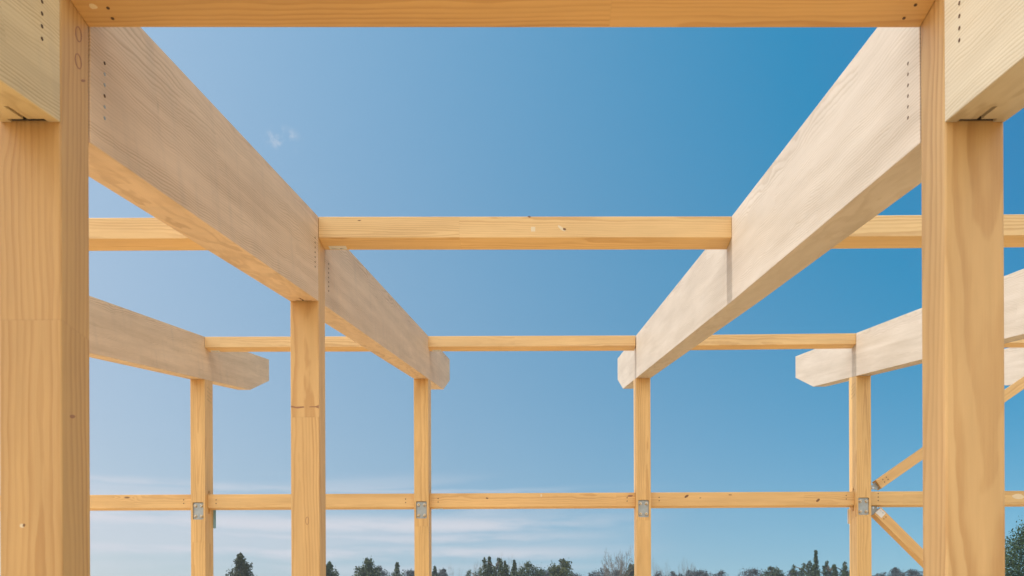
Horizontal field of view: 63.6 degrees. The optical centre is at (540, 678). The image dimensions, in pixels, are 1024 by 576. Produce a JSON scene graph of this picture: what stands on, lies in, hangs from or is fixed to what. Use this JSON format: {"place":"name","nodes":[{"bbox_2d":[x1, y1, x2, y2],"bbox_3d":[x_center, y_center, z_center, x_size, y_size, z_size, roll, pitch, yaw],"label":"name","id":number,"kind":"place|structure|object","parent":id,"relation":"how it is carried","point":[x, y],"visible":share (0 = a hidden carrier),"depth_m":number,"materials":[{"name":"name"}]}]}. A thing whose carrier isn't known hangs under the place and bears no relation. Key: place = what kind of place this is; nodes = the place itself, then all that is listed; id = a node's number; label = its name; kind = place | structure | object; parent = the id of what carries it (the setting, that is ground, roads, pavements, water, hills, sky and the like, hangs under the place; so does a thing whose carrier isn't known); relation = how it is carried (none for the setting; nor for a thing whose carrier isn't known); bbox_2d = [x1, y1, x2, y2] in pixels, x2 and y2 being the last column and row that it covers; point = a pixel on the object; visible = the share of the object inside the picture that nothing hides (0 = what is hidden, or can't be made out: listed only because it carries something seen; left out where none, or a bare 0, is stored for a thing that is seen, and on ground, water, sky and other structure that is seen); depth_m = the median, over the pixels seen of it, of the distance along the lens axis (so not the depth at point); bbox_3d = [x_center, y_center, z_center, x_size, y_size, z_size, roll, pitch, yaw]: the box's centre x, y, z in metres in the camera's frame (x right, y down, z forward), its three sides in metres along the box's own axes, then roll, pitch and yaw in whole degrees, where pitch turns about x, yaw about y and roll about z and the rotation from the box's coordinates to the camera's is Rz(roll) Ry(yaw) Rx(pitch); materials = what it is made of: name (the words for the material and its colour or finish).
{"place":"outdoors","nodes":[
{"label":"outdoors","id":0,"kind":"place"},
{"bbox_2d":[89,27,1023,575],"label":"sky","id":1,"kind":"structure","parent":0,"point":[357,121],"materials":[{"name":"blue"}]},
{"bbox_3d":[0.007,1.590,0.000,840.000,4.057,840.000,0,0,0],"label":"ground","id":2,"kind":"structure","parent":0,"visible":0},
{"bbox_2d":[225,552,254,575],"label":"evergreen tree","id":3,"kind":"object","parent":2,"relation":"on","point":[241,567],"visible":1,"depth_m":61.79,"materials":[{"name":"green plant"}]},
{"bbox_2d":[326,561,338,575],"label":"evergreen tree","id":4,"kind":"object","parent":2,"relation":"on","point":[329,567],"visible":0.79,"depth_m":65.62,"materials":[{"name":"green plant"}]},
{"bbox_2d":[352,555,380,575],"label":"evergreen tree","id":5,"kind":"object","parent":2,"relation":"on","point":[367,568],"visible":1,"depth_m":73.62,"materials":[{"name":"green plant"}]},
{"bbox_2d":[374,566,390,575],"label":"grey tree","id":6,"kind":"object","parent":2,"relation":"on","point":[383,573],"visible":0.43,"depth_m":95.53,"materials":[{"name":"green plant"}]},
{"bbox_2d":[387,562,404,575],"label":"evergreen tree","id":7,"kind":"object","parent":2,"relation":"on","point":[397,569],"visible":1,"depth_m":83.80,"materials":[{"name":"green plant"}]},
{"bbox_2d":[402,569,413,575],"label":"grey tree","id":8,"kind":"object","parent":2,"relation":"on","point":[409,573],"visible":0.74,"depth_m":97.98,"materials":[{"name":"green plant"}]},
{"bbox_2d":[432,566,438,575],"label":"evergreen tree","id":9,"kind":"object","parent":2,"relation":"on","point":[434,572],"visible":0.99,"depth_m":91.92,"materials":[{"name":"green plant"}]},
{"bbox_2d":[437,568,447,575],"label":"grey tree","id":10,"kind":"object","parent":2,"relation":"on","point":[442,572],"visible":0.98,"depth_m":103.74,"materials":[{"name":"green plant"}]},
{"bbox_2d":[465,568,482,575],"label":"evergreen tree","id":11,"kind":"object","parent":2,"relation":"on","point":[478,572],"visible":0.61,"depth_m":92.92,"materials":[{"name":"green plant"}]},
{"bbox_2d":[479,557,510,575],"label":"evergreen tree","id":12,"kind":"object","parent":2,"relation":"on","point":[499,567],"visible":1,"depth_m":77.61,"materials":[{"name":"green plant"}]},
{"bbox_2d":[510,560,516,575],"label":"evergreen tree","id":13,"kind":"object","parent":2,"relation":"on","point":[514,565],"visible":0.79,"depth_m":83.90,"materials":[{"name":"green plant"}]},
{"bbox_2d":[510,560,545,575],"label":"evergreen tree","id":14,"kind":"object","parent":2,"relation":"on","point":[527,572],"visible":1,"depth_m":81.33,"materials":[{"name":"green plant"}]},
{"bbox_2d":[541,566,558,575],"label":"grey tree","id":15,"kind":"object","parent":2,"relation":"on","point":[547,573],"visible":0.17,"depth_m":93.51,"materials":[{"name":"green plant"}]},
{"bbox_2d":[547,558,573,575],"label":"evergreen tree","id":16,"kind":"object","parent":2,"relation":"on","point":[565,569],"visible":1,"depth_m":79.75,"materials":[{"name":"green plant"}]},
{"bbox_2d":[588,568,617,575],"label":"grey tree","id":17,"kind":"object","parent":2,"relation":"on","point":[597,573],"visible":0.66,"depth_m":102.50,"materials":[{"name":"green plant"}]},
{"bbox_2d":[598,545,633,575],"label":"bare tree","id":18,"kind":"object","parent":2,"relation":"on","point":[621,567],"visible":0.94,"depth_m":83.83,"materials":[{"name":"grey plant"}]},
{"bbox_2d":[621,561,633,575],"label":"evergreen tree","id":19,"kind":"object","parent":2,"relation":"on","point":[630,570],"visible":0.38,"depth_m":85.86,"materials":[{"name":"green plant"}]},
{"bbox_2d":[651,563,670,575],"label":"bare tree","id":20,"kind":"object","parent":2,"relation":"on","point":[660,568],"visible":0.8,"depth_m":120.11,"materials":[{"name":"grey plant"}]},
{"bbox_2d":[678,559,694,575],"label":"bare tree","id":21,"kind":"object","parent":2,"relation":"on","point":[691,566],"visible":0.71,"depth_m":123.83,"materials":[{"name":"grey plant"}]},
{"bbox_2d":[668,570,706,575],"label":"grey tree","id":22,"kind":"object","parent":2,"relation":"on","point":[673,574],"visible":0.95,"depth_m":97.81,"materials":[{"name":"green plant"}]},
{"bbox_2d":[686,568,711,575],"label":"grey tree","id":23,"kind":"object","parent":2,"relation":"on","point":[699,572],"visible":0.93,"depth_m":97.52,"materials":[{"name":"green plant"}]},
{"bbox_2d":[712,569,725,575],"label":"grey tree","id":24,"kind":"object","parent":2,"relation":"on","point":[720,573],"visible":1,"depth_m":105.98,"materials":[{"name":"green plant"}]},
{"bbox_2d":[738,567,763,575],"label":"grey tree","id":25,"kind":"object","parent":2,"relation":"on","point":[751,572],"visible":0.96,"depth_m":99.60,"materials":[{"name":"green plant"}]},
{"bbox_2d":[760,565,785,575],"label":"evergreen tree","id":26,"kind":"object","parent":2,"relation":"on","point":[770,569],"visible":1,"depth_m":93.69,"materials":[{"name":"green plant"}]},
{"bbox_2d":[790,560,812,575],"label":"evergreen tree","id":27,"kind":"object","parent":2,"relation":"on","point":[808,567],"visible":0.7,"depth_m":84.92,"materials":[{"name":"green plant"}]},
{"bbox_2d":[810,550,821,575],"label":"evergreen tree","id":28,"kind":"object","parent":2,"relation":"on","point":[816,571],"visible":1,"depth_m":75.83,"materials":[{"name":"green plant"}]},
{"bbox_2d":[818,560,840,575],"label":"evergreen tree","id":29,"kind":"object","parent":2,"relation":"on","point":[826,570],"visible":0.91,"depth_m":83.99,"materials":[{"name":"green plant"}]},
{"bbox_2d":[830,561,849,575],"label":"evergreen tree","id":30,"kind":"object","parent":2,"relation":"on","point":[844,572],"visible":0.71,"depth_m":83.84,"materials":[{"name":"green plant"}]},
{"bbox_2d":[872,571,890,575],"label":"grey tree","id":31,"kind":"object","parent":2,"relation":"on","point":[878,574],"visible":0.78,"depth_m":103.56,"materials":[{"name":"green plant"}]},
{"bbox_2d":[887,567,909,575],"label":"grey tree","id":32,"kind":"object","parent":2,"relation":"on","point":[896,571],"visible":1,"depth_m":95.57,"materials":[{"name":"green plant"}]},
{"bbox_2d":[905,568,922,575],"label":"grey tree","id":33,"kind":"object","parent":2,"relation":"on","point":[911,572],"visible":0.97,"depth_m":97.56,"materials":[{"name":"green plant"}]},
{"bbox_2d":[1005,519,1023,575],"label":"broadleaf tree","id":34,"kind":"object","parent":2,"relation":"on","point":[1015,565],"visible":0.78,"depth_m":45.78,"materials":[{"name":"green plant"}]},
{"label":"floor","id":35,"kind":"structure","parent":0,"visible":0},
{"bbox_2d":[0,0,1023,575],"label":"timber frame","id":36,"kind":"object","parent":35,"relation":"on","point":[926,94],"visible":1,"depth_m":3.98,"materials":[{"name":"brown wood"}]}
]}

